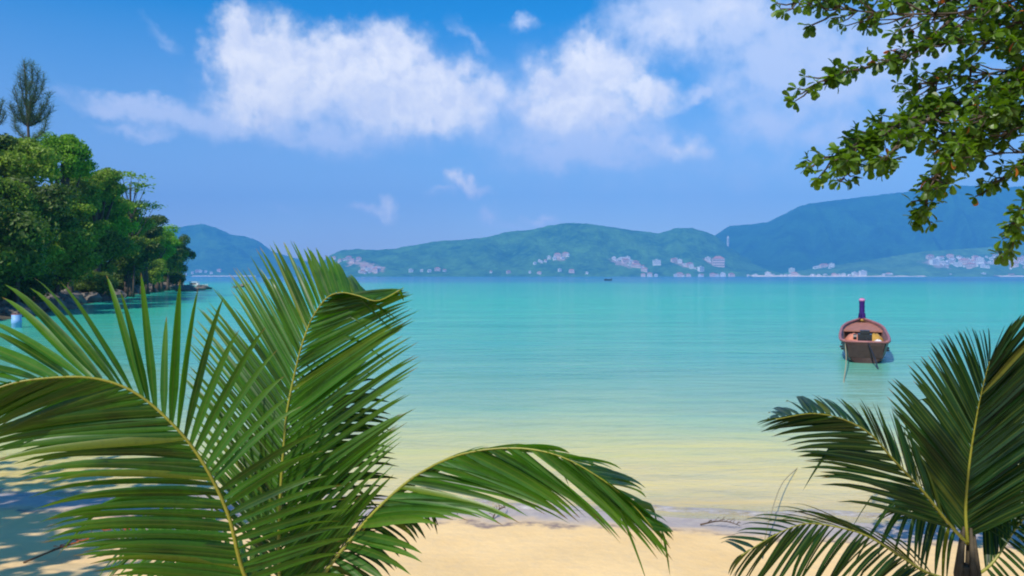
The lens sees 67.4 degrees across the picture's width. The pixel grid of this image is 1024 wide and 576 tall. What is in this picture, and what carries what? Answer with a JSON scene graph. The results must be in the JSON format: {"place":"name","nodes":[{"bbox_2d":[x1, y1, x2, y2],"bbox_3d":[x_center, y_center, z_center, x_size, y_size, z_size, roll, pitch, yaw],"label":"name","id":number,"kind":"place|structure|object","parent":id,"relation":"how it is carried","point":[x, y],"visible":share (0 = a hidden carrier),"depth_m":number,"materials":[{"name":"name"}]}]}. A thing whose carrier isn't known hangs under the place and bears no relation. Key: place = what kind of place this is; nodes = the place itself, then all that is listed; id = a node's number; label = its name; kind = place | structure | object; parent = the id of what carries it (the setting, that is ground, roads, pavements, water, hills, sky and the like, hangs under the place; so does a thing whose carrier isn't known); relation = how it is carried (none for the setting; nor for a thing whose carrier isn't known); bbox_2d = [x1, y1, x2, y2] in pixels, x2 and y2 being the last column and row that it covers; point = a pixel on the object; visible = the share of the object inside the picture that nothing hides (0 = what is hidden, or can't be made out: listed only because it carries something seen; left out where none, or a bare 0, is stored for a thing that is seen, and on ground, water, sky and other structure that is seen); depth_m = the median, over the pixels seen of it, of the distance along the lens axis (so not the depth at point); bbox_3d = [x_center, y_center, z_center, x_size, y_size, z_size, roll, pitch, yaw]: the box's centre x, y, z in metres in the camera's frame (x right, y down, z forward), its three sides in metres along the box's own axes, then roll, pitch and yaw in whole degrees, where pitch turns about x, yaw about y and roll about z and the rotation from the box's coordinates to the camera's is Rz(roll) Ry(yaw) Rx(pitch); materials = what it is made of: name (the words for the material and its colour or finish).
{"place":"outdoors","nodes":[
{"label":"outdoors","id":0,"kind":"place"},
{"bbox_2d":[111,272,145,289],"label":"broadleaf tree","id":1,"kind":"object","parent":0,"point":[120,286],"visible":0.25,"depth_m":123.06,"materials":[{"name":"green plant"}]},
{"bbox_2d":[47,224,319,275],"bbox_3d":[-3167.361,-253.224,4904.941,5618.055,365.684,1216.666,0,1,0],"label":"hills","id":2,"kind":"structure","parent":0,"point":[214,248],"depth_m":4750.25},
{"bbox_2d":[0,276,1023,520],"bbox_3d":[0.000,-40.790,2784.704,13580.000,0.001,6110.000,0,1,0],"label":"sea","id":3,"kind":"structure","parent":0,"point":[672,392],"depth_m":27.96,"materials":[{"name":"liquid"}]},
{"bbox_2d":[11,314,21,327],"bbox_3d":[-31.635,2.114,49.040,0.600,0.920,0.600,0,1,0],"label":"drum","id":4,"kind":"object","parent":3,"relation":"on","point":[16,320],"visible":0.9,"depth_m":48.82,"materials":[{"name":"blue plastic"}]},
{"bbox_2d":[182,282,207,286],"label":"motor boat","id":5,"kind":"object","parent":3,"relation":"on","point":[194,284],"visible":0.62,"depth_m":202.38,"materials":[{"name":"white paint"}]},
{"bbox_2d":[195,286,205,289],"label":"boulder","id":6,"kind":"object","parent":3,"relation":"in","point":[200,288],"visible":0.5,"depth_m":179.75,"materials":[{"name":"grey stone"}]},
{"bbox_2d":[11,491,1023,527],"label":"swash water","id":7,"kind":"structure","parent":3,"relation":"on","point":[671,509],"depth_m":10.77,"materials":[{"name":"white liquid"}]},
{"bbox_2d":[838,298,890,368],"bbox_3d":[14.781,1.788,32.264,1.944,2.442,11.480,0,1,24],"label":"longtail boat","id":8,"kind":"object","parent":3,"relation":"on","point":[864,348],"visible":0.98,"depth_m":29.39,"materials":[{"name":"brown wood"}]},
{"bbox_2d":[762,343,846,550],"bbox_3d":[7.696,2.814,19.023,0.438,1.100,22.935,0,1,26],"label":"mooring rope","id":9,"kind":"object","parent":8,"relation":"attached to","point":[796,468],"visible":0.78,"depth_m":11.91,"materials":[{"name":"fabric"}]},
{"bbox_2d":[845,333,857,340],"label":"life vests","id":10,"kind":"object","parent":8,"relation":"on","point":[849,337],"visible":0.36,"depth_m":31.62,"materials":[{"name":"orange fabric"}]},
{"bbox_2d":[872,333,882,340],"bbox_3d":[15.185,2.121,32.133,0.729,0.501,1.246,0,1,24],"label":"tarpaulin","id":11,"kind":"object","parent":8,"relation":"on","point":[876,336],"visible":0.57,"depth_m":31.82,"materials":[{"name":"yellow fabric"}]},
{"bbox_2d":[0,290,1023,575],"bbox_3d":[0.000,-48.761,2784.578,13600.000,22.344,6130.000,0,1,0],"label":"ground","id":12,"kind":"structure","parent":0,"point":[534,542],"depth_m":8.99,"materials":[{"name":"beige sand"}]},
{"bbox_2d":[0,298,8,306],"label":"boulder","id":13,"kind":"object","parent":12,"relation":"on","point":[4,302],"visible":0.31,"depth_m":65.21,"materials":[{"name":"grey stone"}]},
{"bbox_2d":[0,98,9,125],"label":"casuarina tree","id":14,"kind":"object","parent":12,"relation":"on","point":[2,114],"visible":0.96,"depth_m":83.88,"materials":[{"name":"green plant"}]},
{"bbox_2d":[0,274,9,299],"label":"shrub","id":15,"kind":"object","parent":12,"relation":"on","point":[5,290],"visible":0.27,"depth_m":64.72,"materials":[{"name":"green plant"}]},
{"bbox_2d":[0,132,17,150],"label":"broadleaf tree","id":16,"kind":"object","parent":12,"relation":"on","point":[5,139],"visible":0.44,"depth_m":76.18,"materials":[{"name":"green plant"}]},
{"bbox_2d":[5,302,23,306],"bbox_3d":[-41.214,2.139,63.528,2.438,1.830,2.292,-6,-11,-29],"label":"boulder","id":17,"kind":"object","parent":12,"relation":"on","point":[10,305],"visible":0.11,"depth_m":62.84,"materials":[{"name":"grey stone"}]},
{"bbox_2d":[1,305,35,316],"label":"boulder","id":18,"kind":"object","parent":12,"relation":"on","point":[10,310],"visible":0.29,"depth_m":61.89,"materials":[{"name":"grey stone"}]},
{"bbox_2d":[0,176,43,218],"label":"broadleaf tree","id":19,"kind":"object","parent":12,"relation":"on","point":[11,190],"visible":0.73,"depth_m":68.80,"materials":[{"name":"green plant"}]},
{"bbox_2d":[0,197,59,295],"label":"broadleaf tree","id":20,"kind":"object","parent":12,"relation":"on","point":[18,231],"visible":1,"depth_m":62.55,"materials":[{"name":"green plant"}]},
{"bbox_2d":[0,135,61,185],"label":"broadleaf tree","id":21,"kind":"object","parent":12,"relation":"on","point":[30,157],"visible":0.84,"depth_m":76.71,"materials":[{"name":"green plant"}]},
{"bbox_2d":[5,57,56,177],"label":"casuarina tree","id":22,"kind":"object","parent":12,"relation":"on","point":[29,119],"visible":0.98,"depth_m":81.43,"materials":[{"name":"green plant"}]},
{"bbox_2d":[5,267,56,303],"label":"shrub","id":23,"kind":"object","parent":12,"relation":"on","point":[25,289],"visible":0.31,"depth_m":68.26,"materials":[{"name":"green plant"}]},
{"bbox_2d":[12,273,53,303],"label":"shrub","id":24,"kind":"object","parent":12,"relation":"on","point":[50,286],"visible":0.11,"depth_m":69.26,"materials":[{"name":"green plant"}]},
{"bbox_2d":[10,236,63,302],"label":"broadleaf tree","id":25,"kind":"object","parent":12,"relation":"on","point":[52,251],"visible":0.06,"depth_m":66.93,"materials":[{"name":"green plant"}]},
{"bbox_2d":[5,175,82,302],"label":"broadleaf tree","id":26,"kind":"object","parent":12,"relation":"on","point":[52,198],"visible":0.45,"depth_m":73.25,"materials":[{"name":"green plant"}]},
{"bbox_2d":[38,302,51,310],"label":"boulder","id":27,"kind":"object","parent":12,"relation":"on","point":[44,306],"visible":0.16,"depth_m":71.37,"materials":[{"name":"grey stone"}]},
{"bbox_2d":[39,292,65,301],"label":"boulder","id":28,"kind":"object","parent":12,"relation":"on","point":[59,295],"visible":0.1,"depth_m":77.40,"materials":[{"name":"grey stone"}]},
{"bbox_2d":[48,296,67,309],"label":"boulder","id":29,"kind":"object","parent":12,"relation":"on","point":[53,300],"visible":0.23,"depth_m":73.77,"materials":[{"name":"grey stone"}]},
{"bbox_2d":[51,275,67,288],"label":"shrub","id":30,"kind":"object","parent":12,"relation":"on","point":[55,282],"visible":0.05,"depth_m":79.58,"materials":[{"name":"green plant"}]},
{"bbox_2d":[36,131,98,289],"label":"broadleaf tree","id":31,"kind":"object","parent":12,"relation":"on","point":[70,149],"visible":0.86,"depth_m":91.11,"materials":[{"name":"green plant"}]},
{"bbox_2d":[62,296,82,308],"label":"boulder","id":32,"kind":"object","parent":12,"relation":"on","point":[70,302],"visible":0.21,"depth_m":76.56,"materials":[{"name":"grey stone"}]},
{"bbox_2d":[42,228,103,293],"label":"broadleaf tree","id":33,"kind":"object","parent":12,"relation":"on","point":[76,258],"visible":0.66,"depth_m":79.24,"materials":[{"name":"green plant"}]},
{"bbox_2d":[61,289,87,302],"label":"boulder","id":34,"kind":"object","parent":12,"relation":"on","point":[79,295],"visible":0.24,"depth_m":90.16,"materials":[{"name":"grey stone"}]},
{"bbox_2d":[45,170,104,290],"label":"broadleaf tree","id":35,"kind":"object","parent":12,"relation":"on","point":[90,189],"visible":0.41,"depth_m":96.59,"materials":[{"name":"green plant"}]},
{"bbox_2d":[23,528,129,562],"bbox_3d":[-4.742,2.800,8.533,1.144,0.305,0.379,0,1,-17],"label":"dead twig","id":36,"kind":"object","parent":12,"relation":"on","point":[69,543],"visible":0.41,"depth_m":8.38,"materials":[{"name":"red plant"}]},
{"bbox_2d":[56,199,111,292],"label":"broadleaf tree","id":37,"kind":"object","parent":12,"relation":"on","point":[80,211],"visible":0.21,"depth_m":90.29,"materials":[{"name":"green plant"}]},
{"bbox_2d":[80,291,101,302],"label":"boulder","id":38,"kind":"object","parent":12,"relation":"on","point":[91,297],"visible":0.35,"depth_m":95.18,"materials":[{"name":"grey stone"}]},
{"bbox_2d":[73,270,118,295],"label":"bush","id":39,"kind":"object","parent":12,"relation":"on","point":[97,282],"visible":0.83,"depth_m":96.54,"materials":[{"name":"green plant"}]},
{"bbox_2d":[102,291,111,299],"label":"boulder","id":40,"kind":"object","parent":12,"relation":"on","point":[106,297],"visible":0.17,"depth_m":103.36,"materials":[{"name":"grey stone"}]},
{"bbox_2d":[91,167,127,298],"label":"broadleaf tree","id":41,"kind":"object","parent":12,"relation":"on","point":[109,178],"visible":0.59,"depth_m":101.46,"materials":[{"name":"green plant"}]},
{"bbox_2d":[90,197,135,221],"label":"broadleaf tree","id":42,"kind":"object","parent":12,"relation":"on","point":[117,205],"visible":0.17,"depth_m":105.89,"materials":[{"name":"green plant"}]},
{"bbox_2d":[86,228,140,274],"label":"broadleaf tree","id":43,"kind":"object","parent":12,"relation":"on","point":[114,245],"visible":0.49,"depth_m":103.02,"materials":[{"name":"green plant"}]},
{"bbox_2d":[87,203,140,289],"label":"broadleaf tree","id":44,"kind":"object","parent":12,"relation":"on","point":[120,225],"visible":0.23,"depth_m":108.00,"materials":[{"name":"green plant"}]},
{"bbox_2d":[115,292,123,297],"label":"boulder","id":45,"kind":"object","parent":12,"relation":"on","point":[118,294],"visible":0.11,"depth_m":112.41,"materials":[{"name":"grey stone"}]},
{"bbox_2d":[116,289,126,297],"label":"boulder","id":46,"kind":"object","parent":12,"relation":"on","point":[125,294],"visible":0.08,"depth_m":114.60,"materials":[{"name":"grey stone"}]},
{"bbox_2d":[135,285,139,293],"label":"boulder","id":47,"kind":"object","parent":12,"relation":"on","point":[137,288],"visible":0.09,"depth_m":143.21,"materials":[{"name":"grey stone"}]},
{"bbox_2d":[111,235,164,296],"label":"broadleaf tree","id":48,"kind":"object","parent":12,"relation":"on","point":[123,264],"visible":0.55,"depth_m":119.21,"materials":[{"name":"green plant"}]},
{"bbox_2d":[123,200,157,296],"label":"broadleaf tree","id":49,"kind":"object","parent":12,"relation":"on","point":[149,224],"visible":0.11,"depth_m":121.80,"materials":[{"name":"green plant"}]},
{"bbox_2d":[119,170,167,296],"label":"umbrella tree","id":50,"kind":"object","parent":12,"relation":"on","point":[137,189],"visible":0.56,"depth_m":117.91,"materials":[{"name":"green plant"}]},
{"bbox_2d":[135,259,168,292],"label":"broadleaf tree","id":51,"kind":"object","parent":12,"relation":"on","point":[158,271],"visible":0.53,"depth_m":148.80,"materials":[{"name":"green plant"}]},
{"bbox_2d":[139,235,165,294],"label":"broadleaf tree","id":52,"kind":"object","parent":12,"relation":"on","point":[157,239],"visible":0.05,"depth_m":134.32,"materials":[{"name":"green plant"}]},
{"bbox_2d":[142,214,169,293],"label":"broadleaf tree","id":53,"kind":"object","parent":12,"relation":"on","point":[156,230],"visible":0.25,"depth_m":137.67,"materials":[{"name":"green plant"}]},
{"bbox_2d":[156,232,176,291],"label":"broadleaf tree","id":54,"kind":"object","parent":12,"relation":"on","point":[170,251],"visible":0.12,"depth_m":159.65,"materials":[{"name":"green plant"}]},
{"bbox_2d":[155,224,180,291],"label":"broadleaf tree","id":55,"kind":"object","parent":12,"relation":"on","point":[171,240],"visible":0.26,"depth_m":155.87,"materials":[{"name":"green plant"}]},
{"bbox_2d":[163,266,185,284],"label":"broadleaf tree","id":56,"kind":"object","parent":12,"relation":"on","point":[177,277],"visible":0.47,"depth_m":177.16,"materials":[{"name":"green plant"}]},
{"bbox_2d":[164,239,188,290],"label":"broadleaf tree","id":57,"kind":"object","parent":12,"relation":"on","point":[174,260],"visible":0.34,"depth_m":167.94,"materials":[{"name":"green plant"}]},
{"bbox_2d":[169,285,196,290],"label":"boulder","id":58,"kind":"object","parent":12,"relation":"on","point":[175,287],"visible":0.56,"depth_m":163.85,"materials":[{"name":"grey stone"}]},
{"bbox_2d":[176,234,195,284],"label":"broadleaf tree","id":59,"kind":"object","parent":12,"relation":"on","point":[184,238],"visible":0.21,"depth_m":186.02,"materials":[{"name":"green plant"}]},
{"bbox_2d":[184,284,198,290],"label":"boulder","id":60,"kind":"object","parent":12,"relation":"on","point":[190,286],"visible":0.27,"depth_m":172.40,"materials":[{"name":"grey stone"}]},
{"bbox_2d":[197,285,211,288],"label":"boulder","id":61,"kind":"object","parent":12,"relation":"on","point":[206,287],"visible":0.41,"depth_m":188.06,"materials":[{"name":"grey stone"}]},
{"bbox_2d":[0,241,673,575],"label":"coconut palm","id":62,"kind":"object","parent":12,"relation":"on","point":[88,414],"visible":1,"depth_m":3.33,"materials":[{"name":"green plant"}]},
{"bbox_2d":[700,517,740,525],"bbox_3d":[2.708,3.037,9.991,0.504,0.127,0.178,0,1,20],"label":"dead twig","id":63,"kind":"object","parent":12,"relation":"on","point":[708,522],"visible":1,"depth_m":9.99,"materials":[{"name":"wood"}]},
{"bbox_2d":[719,314,1023,575],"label":"coconut palm","id":64,"kind":"object","parent":12,"relation":"on","point":[975,488],"visible":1,"depth_m":4.17,"materials":[{"name":"green plant"}]},
{"bbox_2d":[770,0,1023,267],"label":"broadleaf tree","id":65,"kind":"object","parent":12,"relation":"on","point":[998,112],"visible":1,"depth_m":6.80,"materials":[{"name":"green plant"}]},
{"bbox_2d":[0,0,1023,262],"label":"sky","id":66,"kind":"structure","parent":0,"point":[330,127],"materials":[{"name":"blue"}]},
{"bbox_2d":[312,223,783,276],"bbox_3d":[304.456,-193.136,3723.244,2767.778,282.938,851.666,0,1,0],"label":"hills","id":67,"kind":"structure","parent":0,"point":[592,249],"depth_m":3643.08,"materials":[{"name":"green plant"}]},
{"bbox_2d":[371,267,379,272],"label":"hotel block","id":68,"kind":"structure","parent":67,"relation":"on","point":[375,270],"depth_m":3373.90,"materials":[{"name":"white paint"}]},
{"bbox_2d":[554,253,560,257],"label":"hotel block","id":69,"kind":"structure","parent":67,"relation":"on","point":[557,255],"depth_m":3512.16,"materials":[{"name":"white paint"}]},
{"bbox_2d":[621,258,628,262],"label":"hotel block","id":70,"kind":"structure","parent":67,"relation":"on","point":[625,260],"depth_m":3478.50,"materials":[{"name":"white paint"}]},
{"bbox_2d":[634,263,640,267],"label":"hotel block","id":71,"kind":"structure","parent":67,"relation":"on","point":[637,265],"depth_m":3409.69,"materials":[{"name":"pink paint"}]},
{"bbox_2d":[652,259,660,265],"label":"hotel block","id":72,"kind":"structure","parent":67,"relation":"on","point":[656,262],"depth_m":3440.12,"materials":[{"name":"white paint"}]},
{"bbox_2d":[697,266,703,271],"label":"hotel block","id":73,"kind":"structure","parent":67,"relation":"on","point":[700,269],"depth_m":3351.61,"materials":[{"name":"white paint"}]},
{"bbox_2d":[712,256,724,266],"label":"hotel block","id":74,"kind":"structure","parent":67,"relation":"on","point":[718,261],"depth_m":3461.61,"materials":[{"name":"white paint"}]},
{"bbox_2d":[749,275,925,276],"bbox_3d":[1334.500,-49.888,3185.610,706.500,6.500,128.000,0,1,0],"label":"beach","id":75,"kind":"structure","parent":0,"point":[831,276],"depth_m":3130.05,"materials":[{"name":"beige sand"}]},
{"bbox_2d":[715,185,1023,272],"bbox_3d":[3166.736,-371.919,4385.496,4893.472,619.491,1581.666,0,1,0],"label":"hills","id":76,"kind":"structure","parent":0,"point":[812,235],"depth_m":4334.41,"materials":[{"name":"green plant"}]},
{"bbox_2d":[783,245,1023,276],"bbox_3d":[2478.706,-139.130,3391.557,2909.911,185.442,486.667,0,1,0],"label":"hills","id":77,"kind":"structure","parent":0,"point":[914,264],"depth_m":3323.74,"materials":[{"name":"green plant"}]},
{"bbox_2d":[859,270,866,275],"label":"hotel block","id":78,"kind":"structure","parent":77,"relation":"on","point":[862,273],"depth_m":3141.69,"materials":[{"name":"white paint"}]},
{"bbox_2d":[926,254,933,258],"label":"hotel block","id":79,"kind":"structure","parent":77,"relation":"on","point":[929,256],"depth_m":3441.97,"materials":[{"name":"white paint"}]},
{"bbox_2d":[929,259,937,264],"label":"hotel block","id":80,"kind":"structure","parent":77,"relation":"on","point":[931,261],"depth_m":3294.20,"materials":[{"name":"white paint"}]},
{"bbox_2d":[962,259,969,263],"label":"hotel block","id":81,"kind":"structure","parent":77,"relation":"on","point":[965,261],"depth_m":3355.53,"materials":[{"name":"pink paint"}]},
{"bbox_2d":[966,263,975,268],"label":"hotel block","id":82,"kind":"structure","parent":77,"relation":"on","point":[970,265],"depth_m":3294.85,"materials":[{"name":"pink paint"}]},
{"bbox_2d":[976,257,983,263],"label":"hotel block","id":83,"kind":"structure","parent":77,"relation":"on","point":[979,260],"depth_m":3308.03,"materials":[{"name":"white paint"}]},
{"bbox_2d":[1009,262,1018,267],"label":"hotel block","id":84,"kind":"structure","parent":77,"relation":"on","point":[1016,264],"depth_m":3281.03,"materials":[{"name":"pink paint"}]},
{"bbox_2d":[994,275,1023,276],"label":"beach","id":85,"kind":"structure","parent":0,"point":[1010,276],"depth_m":3111.85,"materials":[{"name":"beige sand"}]}
]}

